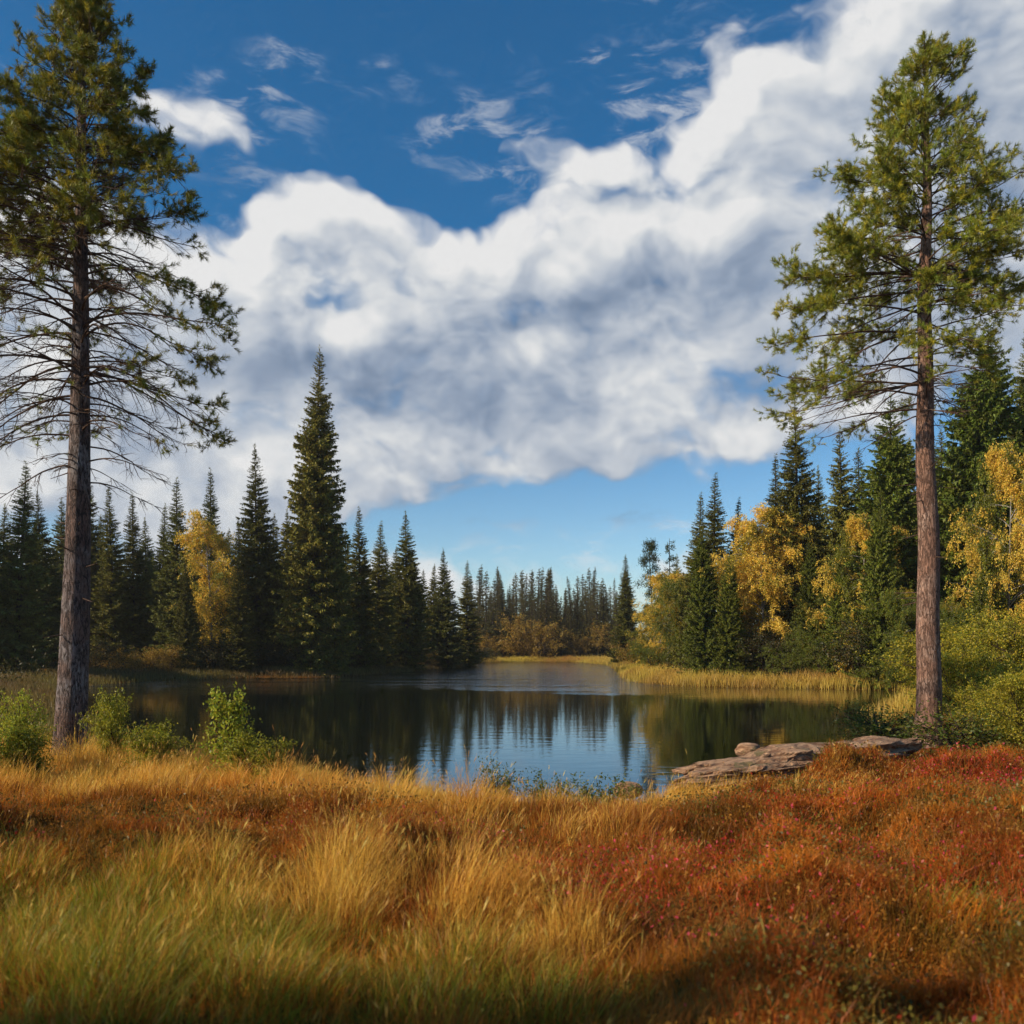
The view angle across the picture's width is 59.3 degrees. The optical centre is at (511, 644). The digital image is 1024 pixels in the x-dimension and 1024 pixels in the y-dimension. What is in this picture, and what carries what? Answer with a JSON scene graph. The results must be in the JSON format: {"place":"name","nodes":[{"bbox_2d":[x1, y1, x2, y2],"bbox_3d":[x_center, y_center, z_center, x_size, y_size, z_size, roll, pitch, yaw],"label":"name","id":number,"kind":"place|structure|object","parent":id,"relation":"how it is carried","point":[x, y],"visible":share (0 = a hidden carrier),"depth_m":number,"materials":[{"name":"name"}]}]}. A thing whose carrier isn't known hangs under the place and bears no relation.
{"place":"outdoors","nodes":[
{"label":"outdoors","id":0,"kind":"place"},
{"bbox_2d":[88,661,903,804],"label":"lake water","id":1,"kind":"structure","parent":0,"point":[591,720],"depth_m":30.20,"materials":[{"name":"blue liquid"}]},
{"bbox_2d":[0,642,1023,1023],"bbox_3d":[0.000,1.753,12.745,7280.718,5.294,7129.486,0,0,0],"label":"ground","id":2,"kind":"structure","parent":0,"point":[672,900],"depth_m":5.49,"materials":[{"name":"brown plant"}]},
{"bbox_2d":[0,503,16,635],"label":"spruce tree","id":3,"kind":"object","parent":2,"relation":"on","point":[3,534],"visible":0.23,"depth_m":78.13,"materials":[{"name":"green plant"}]},
{"bbox_2d":[0,717,24,772],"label":"leafy shrub","id":4,"kind":"object","parent":2,"relation":"on","point":[1,746],"visible":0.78,"depth_m":12.61,"materials":[{"name":"green plant"}]},
{"bbox_2d":[0,688,51,758],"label":"leafy shrub","id":5,"kind":"object","parent":2,"relation":"on","point":[22,720],"visible":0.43,"depth_m":14.08,"materials":[{"name":"green plant"}]},
{"bbox_2d":[0,460,58,671],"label":"spruce tree","id":6,"kind":"object","parent":2,"relation":"on","point":[22,610],"visible":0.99,"depth_m":59.85,"materials":[{"name":"green plant"}]},
{"bbox_2d":[0,719,61,775],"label":"leafy shrub","id":7,"kind":"object","parent":2,"relation":"on","point":[31,742],"visible":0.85,"depth_m":12.84,"materials":[{"name":"green plant"}]},
{"bbox_2d":[26,491,62,668],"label":"spruce tree","id":8,"kind":"object","parent":2,"relation":"on","point":[51,591],"visible":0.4,"depth_m":65.96,"materials":[{"name":"green plant"}]},
{"bbox_2d":[45,498,65,647],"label":"spruce tree","id":9,"kind":"object","parent":2,"relation":"on","point":[60,531],"visible":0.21,"depth_m":89.41,"materials":[{"name":"green plant"}]},
{"bbox_2d":[53,485,105,658],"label":"spruce tree","id":10,"kind":"object","parent":2,"relation":"on","point":[94,568],"visible":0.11,"depth_m":77.94,"materials":[{"name":"green plant"}]},
{"bbox_2d":[44,635,137,669],"bbox_3d":[-29.824,0.620,63.524,5.086,2.821,5.561,0,0,11],"label":"bush","id":11,"kind":"object","parent":2,"relation":"on","point":[107,652],"visible":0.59,"depth_m":63.83,"materials":[{"name":"green plant"}]},
{"bbox_2d":[77,685,136,759],"bbox_3d":[-6.843,1.449,15.253,0.859,1.562,0.879,0,0,20],"label":"leafy shrub","id":12,"kind":"object","parent":2,"relation":"on","point":[110,716],"visible":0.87,"depth_m":15.13,"materials":[{"name":"green plant"}]},
{"bbox_2d":[90,486,141,663],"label":"spruce tree","id":13,"kind":"object","parent":2,"relation":"on","point":[115,625],"visible":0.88,"depth_m":73.70,"materials":[{"name":"green plant"}]},
{"bbox_2d":[0,0,245,758],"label":"pine tree","id":14,"kind":"object","parent":2,"relation":"on","point":[27,132],"visible":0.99,"depth_m":15.81,"materials":[{"name":"green plant"}]},
{"bbox_2d":[114,491,157,661],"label":"spruce tree","id":15,"kind":"object","parent":2,"relation":"on","point":[138,563],"visible":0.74,"depth_m":75.84,"materials":[{"name":"green plant"}]},
{"bbox_2d":[134,517,166,642],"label":"spruce tree","id":16,"kind":"object","parent":2,"relation":"on","point":[144,546],"visible":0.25,"depth_m":94.34,"materials":[{"name":"green plant"}]},
{"bbox_2d":[126,646,176,668],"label":"bush","id":17,"kind":"object","parent":2,"relation":"on","point":[151,654],"visible":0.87,"depth_m":65.98,"materials":[{"name":"green plant"}]},
{"bbox_2d":[140,502,170,657],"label":"spruce tree","id":18,"kind":"object","parent":2,"relation":"on","point":[159,566],"visible":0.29,"depth_m":79.56,"materials":[{"name":"green plant"}]},
{"bbox_2d":[114,719,197,769],"bbox_3d":[-5.406,1.619,13.651,1.109,1.008,1.134,0,0,30],"label":"leafy shrub","id":19,"kind":"object","parent":2,"relation":"on","point":[147,738],"visible":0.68,"depth_m":13.49,"materials":[{"name":"green plant"}]},
{"bbox_2d":[141,478,201,666],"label":"spruce tree","id":20,"kind":"object","parent":2,"relation":"on","point":[169,583],"visible":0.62,"depth_m":72.39,"materials":[{"name":"green plant"}]},
{"bbox_2d":[147,644,195,669],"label":"bush","id":21,"kind":"object","parent":2,"relation":"on","point":[174,653],"visible":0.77,"depth_m":66.92,"materials":[{"name":"green plant"}]},
{"bbox_2d":[170,558,204,670],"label":"spruce tree","id":22,"kind":"object","parent":2,"relation":"on","point":[186,630],"visible":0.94,"depth_m":67.65,"materials":[{"name":"green plant"}]},
{"bbox_2d":[164,509,250,666],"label":"birch tree","id":23,"kind":"object","parent":2,"relation":"on","point":[204,603],"visible":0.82,"depth_m":70.33,"materials":[{"name":"yellow plant"}]},
{"bbox_2d":[190,467,231,660],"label":"spruce tree","id":24,"kind":"object","parent":2,"relation":"on","point":[212,513],"visible":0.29,"depth_m":81.80,"materials":[{"name":"green plant"}]},
{"bbox_2d":[177,638,249,669],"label":"bush","id":25,"kind":"object","parent":2,"relation":"on","point":[210,658],"visible":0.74,"depth_m":68.74,"materials":[{"name":"green plant"}]},
{"bbox_2d":[193,681,262,774],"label":"sapling","id":26,"kind":"object","parent":2,"relation":"on","point":[229,712],"visible":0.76,"depth_m":12.65,"materials":[{"name":"green plant"}]},
{"bbox_2d":[0,660,460,755],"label":"bank grass","id":27,"kind":"structure","parent":2,"relation":"on","point":[38,686],"depth_m":61.68,"materials":[{"name":"green plant"}]},
{"bbox_2d":[216,554,260,673],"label":"spruce tree","id":28,"kind":"object","parent":2,"relation":"on","point":[239,642],"visible":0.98,"depth_m":68.74,"materials":[{"name":"green plant"}]},
{"bbox_2d":[219,443,291,667],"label":"spruce tree","id":29,"kind":"object","parent":2,"relation":"on","point":[256,560],"visible":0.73,"depth_m":73.29,"materials":[{"name":"green plant"}]},
{"bbox_2d":[213,726,299,784],"bbox_3d":[-3.475,1.661,12.473,1.067,1.058,1.092,0,0,-45],"label":"leafy shrub","id":30,"kind":"object","parent":2,"relation":"on","point":[252,750],"visible":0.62,"depth_m":12.35,"materials":[{"name":"green plant"}]},
{"bbox_2d":[271,509,294,666],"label":"spruce tree","id":31,"kind":"object","parent":2,"relation":"on","point":[283,547],"visible":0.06,"depth_m":75.98,"materials":[{"name":"green plant"}]},
{"bbox_2d":[261,344,363,675],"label":"spruce tree","id":32,"kind":"object","parent":2,"relation":"on","point":[314,538],"visible":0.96,"depth_m":71.75,"materials":[{"name":"green plant"}]},
{"bbox_2d":[315,507,362,673],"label":"spruce tree","id":33,"kind":"object","parent":2,"relation":"on","point":[344,648],"visible":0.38,"depth_m":73.33,"materials":[{"name":"green plant"}]},
{"bbox_2d":[339,507,385,668],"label":"spruce tree","id":34,"kind":"object","parent":2,"relation":"on","point":[363,619],"visible":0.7,"depth_m":79.76,"materials":[{"name":"green plant"}]},
{"bbox_2d":[361,520,403,665],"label":"spruce tree","id":35,"kind":"object","parent":2,"relation":"on","point":[382,608],"visible":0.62,"depth_m":83.84,"materials":[{"name":"green plant"}]},
{"bbox_2d":[385,510,436,670],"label":"spruce tree","id":36,"kind":"object","parent":2,"relation":"on","point":[408,636],"visible":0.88,"depth_m":87.45,"materials":[{"name":"green plant"}]},
{"bbox_2d":[418,564,445,663],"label":"spruce tree","id":37,"kind":"object","parent":2,"relation":"on","point":[430,600],"visible":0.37,"depth_m":99.54,"materials":[{"name":"green plant"}]},
{"bbox_2d":[429,549,469,667],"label":"spruce tree","id":38,"kind":"object","parent":2,"relation":"on","point":[445,616],"visible":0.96,"depth_m":97.52,"materials":[{"name":"green plant"}]},
{"bbox_2d":[453,561,486,666],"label":"spruce tree","id":39,"kind":"object","parent":2,"relation":"on","point":[466,619],"visible":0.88,"depth_m":105.55,"materials":[{"name":"green plant"}]},
{"bbox_2d":[476,571,491,648],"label":"spruce tree","id":40,"kind":"object","parent":2,"relation":"on","point":[486,602],"visible":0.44,"depth_m":147.76,"materials":[{"name":"green plant"}]},
{"bbox_2d":[480,580,503,656],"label":"spruce tree","id":41,"kind":"object","parent":2,"relation":"on","point":[490,628],"visible":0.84,"depth_m":141.64,"materials":[{"name":"green plant"}]},
{"bbox_2d":[472,754,526,801],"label":"seedling","id":42,"kind":"object","parent":2,"relation":"on","point":[506,780],"visible":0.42,"depth_m":13.13,"materials":[{"name":"green plant"}]},
{"bbox_2d":[490,581,515,656],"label":"spruce tree","id":43,"kind":"object","parent":2,"relation":"on","point":[500,622],"visible":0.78,"depth_m":141.84,"materials":[{"name":"green plant"}]},
{"bbox_2d":[0,647,1017,719],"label":"forest undergrowth","id":44,"kind":"object","parent":2,"relation":"on","point":[52,668],"visible":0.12,"depth_m":57.34,"materials":[{"name":"green plant"}]},
{"bbox_2d":[0,732,1023,1023],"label":"heath cover","id":45,"kind":"object","parent":2,"relation":"on","point":[954,984],"visible":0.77,"depth_m":6.03,"materials":[{"name":"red plant"}]},
{"bbox_2d":[495,619,543,656],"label":"autumn bush","id":46,"kind":"object","parent":2,"relation":"on","point":[514,648],"visible":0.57,"depth_m":140.09,"materials":[{"name":"brown plant"}]},
{"bbox_2d":[494,607,562,656],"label":"autumn bush","id":47,"kind":"object","parent":2,"relation":"on","point":[514,626],"visible":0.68,"depth_m":139.97,"materials":[{"name":"brown plant"}]},
{"bbox_2d":[513,616,577,659],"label":"autumn bush","id":48,"kind":"object","parent":2,"relation":"on","point":[550,642],"visible":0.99,"depth_m":138.26,"materials":[{"name":"brown plant"}]},
{"bbox_2d":[533,578,561,657],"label":"spruce tree","id":49,"kind":"object","parent":2,"relation":"on","point":[546,610],"visible":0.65,"depth_m":142.15,"materials":[{"name":"green plant"}]},
{"bbox_2d":[507,768,590,802],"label":"seedling","id":50,"kind":"object","parent":2,"relation":"on","point":[547,790],"visible":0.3,"depth_m":12.28,"materials":[{"name":"green plant"}]},
{"bbox_2d":[557,588,576,656],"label":"spruce tree","id":51,"kind":"object","parent":2,"relation":"on","point":[565,616],"visible":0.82,"depth_m":141.68,"materials":[{"name":"green plant"}]},
{"bbox_2d":[563,636,596,655],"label":"autumn bush","id":52,"kind":"object","parent":2,"relation":"on","point":[582,649],"visible":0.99,"depth_m":139.76,"materials":[{"name":"brown plant"}]},
{"bbox_2d":[578,618,615,655],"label":"autumn bush","id":53,"kind":"object","parent":2,"relation":"on","point":[601,634],"visible":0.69,"depth_m":140.20,"materials":[{"name":"brown plant"}]},
{"bbox_2d":[585,582,608,655],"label":"spruce tree","id":54,"kind":"object","parent":2,"relation":"on","point":[596,616],"visible":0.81,"depth_m":141.50,"materials":[{"name":"green plant"}]},
{"bbox_2d":[591,578,614,655],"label":"spruce tree","id":55,"kind":"object","parent":2,"relation":"on","point":[605,610],"visible":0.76,"depth_m":141.86,"materials":[{"name":"green plant"}]},
{"bbox_2d":[559,768,655,807],"bbox_3d":[1.289,2.183,12.685,1.329,0.844,1.910,0,0,-20],"label":"seedling","id":56,"kind":"object","parent":2,"relation":"on","point":[582,792],"visible":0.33,"depth_m":12.67,"materials":[{"name":"green plant"}]},
{"bbox_2d":[605,556,639,664],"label":"spruce tree","id":57,"kind":"object","parent":2,"relation":"on","point":[624,620],"visible":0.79,"depth_m":103.68,"materials":[{"name":"green plant"}]},
{"bbox_2d":[634,537,660,605],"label":"pine tree","id":58,"kind":"object","parent":2,"relation":"on","point":[651,547],"visible":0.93,"depth_m":91.80,"materials":[{"name":"green plant"}]},
{"bbox_2d":[624,604,670,664],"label":"birch tree","id":59,"kind":"object","parent":2,"relation":"on","point":[637,633],"visible":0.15,"depth_m":83.78,"materials":[{"name":"green plant"}]},
{"bbox_2d":[626,639,670,669],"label":"shore bush","id":60,"kind":"object","parent":2,"relation":"on","point":[653,654],"visible":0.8,"depth_m":73.84,"materials":[{"name":"green plant"}]},
{"bbox_2d":[626,569,685,668],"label":"birch tree","id":61,"kind":"object","parent":2,"relation":"on","point":[653,579],"visible":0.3,"depth_m":75.42,"materials":[{"name":"yellow plant"}]},
{"bbox_2d":[646,571,695,663],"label":"birch tree","id":62,"kind":"object","parent":2,"relation":"on","point":[673,599],"visible":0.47,"depth_m":69.52,"materials":[{"name":"green plant"}]},
{"bbox_2d":[667,491,709,669],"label":"spruce tree","id":63,"kind":"object","parent":2,"relation":"on","point":[690,553],"visible":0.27,"depth_m":68.71,"materials":[{"name":"green plant"}]},
{"bbox_2d":[675,528,722,674],"bbox_3d":[12.487,-2.655,58.991,3.860,10.151,3.684,-3,-2,34],"label":"spruce tree","id":64,"kind":"object","parent":2,"relation":"on","point":[702,589],"visible":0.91,"depth_m":58.70,"materials":[{"name":"green plant"}]},
{"bbox_2d":[675,472,741,657],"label":"spruce tree","id":65,"kind":"object","parent":2,"relation":"on","point":[715,539],"visible":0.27,"depth_m":66.61,"materials":[{"name":"green plant"}]},
{"bbox_2d":[708,554,750,673],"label":"spruce tree","id":66,"kind":"object","parent":2,"relation":"on","point":[726,629],"visible":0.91,"depth_m":57.69,"materials":[{"name":"green plant"}]},
{"bbox_2d":[481,654,1005,722],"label":"shore reeds","id":67,"kind":"object","parent":2,"relation":"on","point":[647,674],"visible":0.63,"depth_m":54.19,"materials":[{"name":"yellow plant"}]},
{"bbox_2d":[697,502,825,672],"bbox_3d":[16.491,-3.812,59.779,8.388,11.410,9.012,0,0,17],"label":"birch tree","id":68,"kind":"object","parent":2,"relation":"on","point":[751,564],"visible":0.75,"depth_m":58.79,"materials":[{"name":"yellow plant"}]},
{"bbox_2d":[733,625,804,673],"bbox_3d":[16.494,0.308,58.194,5.168,3.387,5.651,0,0,1],"label":"shore bush","id":69,"kind":"object","parent":2,"relation":"on","point":[770,644],"visible":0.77,"depth_m":57.41,"materials":[{"name":"green plant"}]},
{"bbox_2d":[750,452,788,664],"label":"spruce tree","id":70,"kind":"object","parent":2,"relation":"on","point":[772,500],"visible":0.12,"depth_m":73.61,"materials":[{"name":"green plant"}]},
{"bbox_2d":[754,635,814,675],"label":"shore bush","id":71,"kind":"object","parent":2,"relation":"on","point":[788,658],"visible":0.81,"depth_m":56.17,"materials":[{"name":"green plant"}]},
{"bbox_2d":[755,404,830,671],"bbox_3d":[19.085,-6.939,59.634,6.771,18.862,6.564,-3,3,-38],"label":"spruce tree","id":72,"kind":"object","parent":2,"relation":"on","point":[798,504],"visible":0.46,"depth_m":59.19,"materials":[{"name":"green plant"}]},
{"bbox_2d":[671,736,922,790],"bbox_3d":[5.278,2.139,16.265,6.580,0.821,1.962,-2,-4,-33],"label":"rock slab","id":73,"kind":"object","parent":2,"relation":"on","point":[791,758],"visible":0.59,"depth_m":15.13,"materials":[{"name":"grey stone"}]},
{"bbox_2d":[789,538,827,674],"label":"spruce tree","id":74,"kind":"object","parent":2,"relation":"on","point":[808,569],"visible":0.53,"depth_m":56.74,"materials":[{"name":"green plant"}]},
{"bbox_2d":[784,628,848,673],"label":"shore bush","id":75,"kind":"object","parent":2,"relation":"on","point":[808,647],"visible":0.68,"depth_m":54.54,"materials":[{"name":"green plant"}]},
{"bbox_2d":[810,465,830,575],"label":"spruce tree","id":76,"kind":"object","parent":2,"relation":"on","point":[822,516],"visible":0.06,"depth_m":75.00,"materials":[{"name":"green plant"}]},
{"bbox_2d":[785,585,858,666],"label":"birch tree","id":77,"kind":"object","parent":2,"relation":"on","point":[807,610],"visible":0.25,"depth_m":56.41,"materials":[{"name":"green plant"}]},
{"bbox_2d":[812,554,856,677],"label":"spruce tree","id":78,"kind":"object","parent":2,"relation":"on","point":[835,609],"visible":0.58,"depth_m":53.65,"materials":[{"name":"green plant"}]},
{"bbox_2d":[812,424,860,640],"bbox_3d":[21.113,-5.860,57.673,5.236,16.632,5.402,-4,2,-39],"label":"spruce tree","id":79,"kind":"object","parent":2,"relation":"on","point":[838,513],"visible":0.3,"depth_m":57.44,"materials":[{"name":"green plant"}]},
{"bbox_2d":[804,512,911,675],"bbox_3d":[21.048,-2.583,53.545,5.997,11.303,6.724,0,0,-14],"label":"birch tree","id":80,"kind":"object","parent":2,"relation":"on","point":[856,528],"visible":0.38,"depth_m":53.50,"materials":[{"name":"yellow plant"}]},
{"bbox_2d":[843,448,872,526],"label":"spruce tree","id":81,"kind":"object","parent":2,"relation":"on","point":[858,487],"visible":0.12,"depth_m":79.79,"materials":[{"name":"green plant"}]},
{"bbox_2d":[811,613,911,683],"bbox_3d":[20.322,0.169,52.340,6.754,4.427,7.385,0,0,-28],"label":"shore bush","id":82,"kind":"object","parent":2,"relation":"on","point":[845,653],"visible":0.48,"depth_m":50.93,"materials":[{"name":"green plant"}]},
{"bbox_2d":[844,489,910,689],"bbox_3d":[20.804,-3.079,51.109,3.948,11.865,3.768,0,0,-20],"label":"spruce tree","id":83,"kind":"object","parent":2,"relation":"on","point":[879,566],"visible":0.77,"depth_m":50.60,"materials":[{"name":"green plant"}]},
{"bbox_2d":[849,640,915,688],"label":"shore bush","id":84,"kind":"object","parent":2,"relation":"on","point":[882,671],"visible":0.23,"depth_m":49.60,"materials":[{"name":"green plant"}]},
{"bbox_2d":[821,392,948,675],"bbox_3d":[22.660,-6.367,54.571,8.152,18.052,7.779,2,-2,-33],"label":"spruce tree","id":85,"kind":"object","parent":2,"relation":"on","point":[889,475],"visible":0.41,"depth_m":53.44,"materials":[{"name":"green plant"}]},
{"bbox_2d":[821,698,951,739],"bbox_3d":[9.082,1.997,22.011,2.848,1.407,4.093,0,0,-5],"label":"leafy shrub","id":86,"kind":"object","parent":2,"relation":"on","point":[874,731],"visible":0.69,"depth_m":21.81,"materials":[{"name":"green plant"}]},
{"bbox_2d":[753,29,1023,747],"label":"pine tree","id":87,"kind":"object","parent":2,"relation":"on","point":[892,173],"visible":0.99,"depth_m":19.64,"materials":[{"name":"green plant"}]},
{"bbox_2d":[861,583,944,689],"bbox_3d":[21.894,-0.386,50.217,4.693,6.103,5.187,0,0,10],"label":"birch tree","id":88,"kind":"object","parent":2,"relation":"on","point":[892,601],"visible":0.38,"depth_m":49.43,"materials":[{"name":"green plant"}]},
{"bbox_2d":[853,602,1023,693],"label":"leafy shrub","id":89,"kind":"object","parent":2,"relation":"on","point":[946,635],"visible":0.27,"depth_m":33.41,"materials":[{"name":"green plant"}]},
{"bbox_2d":[864,698,1022,753],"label":"leafy shrub","id":90,"kind":"object","parent":2,"relation":"on","point":[974,736],"visible":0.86,"depth_m":17.89,"materials":[{"name":"green plant"}]},
{"bbox_2d":[915,599,981,644],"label":"bush","id":91,"kind":"object","parent":2,"relation":"on","point":[947,613],"visible":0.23,"depth_m":45.57,"materials":[{"name":"green plant"}]},
{"bbox_2d":[937,463,972,620],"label":"spruce tree","id":92,"kind":"object","parent":2,"relation":"on","point":[945,509],"visible":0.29,"depth_m":52.51,"materials":[{"name":"green plant"}]},
{"bbox_2d":[887,630,1023,721],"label":"leafy shrub","id":93,"kind":"object","parent":2,"relation":"on","point":[948,666],"visible":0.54,"depth_m":24.91,"materials":[{"name":"green plant"}]},
{"bbox_2d":[906,317,1023,618],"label":"spruce tree","id":94,"kind":"object","parent":2,"relation":"on","point":[976,436],"visible":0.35,"depth_m":52.16,"materials":[{"name":"green plant"}]},
{"bbox_2d":[939,670,1023,745],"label":"leafy shrub","id":95,"kind":"object","parent":2,"relation":"on","point":[960,696],"visible":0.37,"depth_m":18.96,"materials":[{"name":"green plant"}]},
{"bbox_2d":[940,605,1023,691],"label":"leafy shrub","id":96,"kind":"object","parent":2,"relation":"on","point":[1004,639],"visible":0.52,"depth_m":28.31,"materials":[{"name":"green plant"}]},
{"bbox_2d":[943,438,1023,674],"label":"birch tree","id":97,"kind":"object","parent":2,"relation":"on","point":[1000,465],"visible":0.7,"depth_m":45.70,"materials":[{"name":"yellow plant"}]},
{"bbox_2d":[965,537,1008,671],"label":"spruce tree","id":98,"kind":"object","parent":2,"relation":"on","point":[993,596],"visible":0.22,"depth_m":45.61,"materials":[{"name":"green plant"}]},
{"bbox_2d":[959,658,1023,749],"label":"leafy shrub","id":99,"kind":"object","parent":2,"relation":"on","point":[1012,687],"visible":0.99,"depth_m":17.49,"materials":[{"name":"green plant"}]},
{"bbox_2d":[1002,329,1023,607],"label":"spruce tree","id":100,"kind":"object","parent":2,"relation":"on","point":[1019,389],"visible":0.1,"depth_m":55.85,"materials":[{"name":"green plant"}]},
{"bbox_2d":[0,0,1023,638],"label":"sky","id":101,"kind":"structure","parent":0,"point":[527,247],"materials":[{"name":"blue"}]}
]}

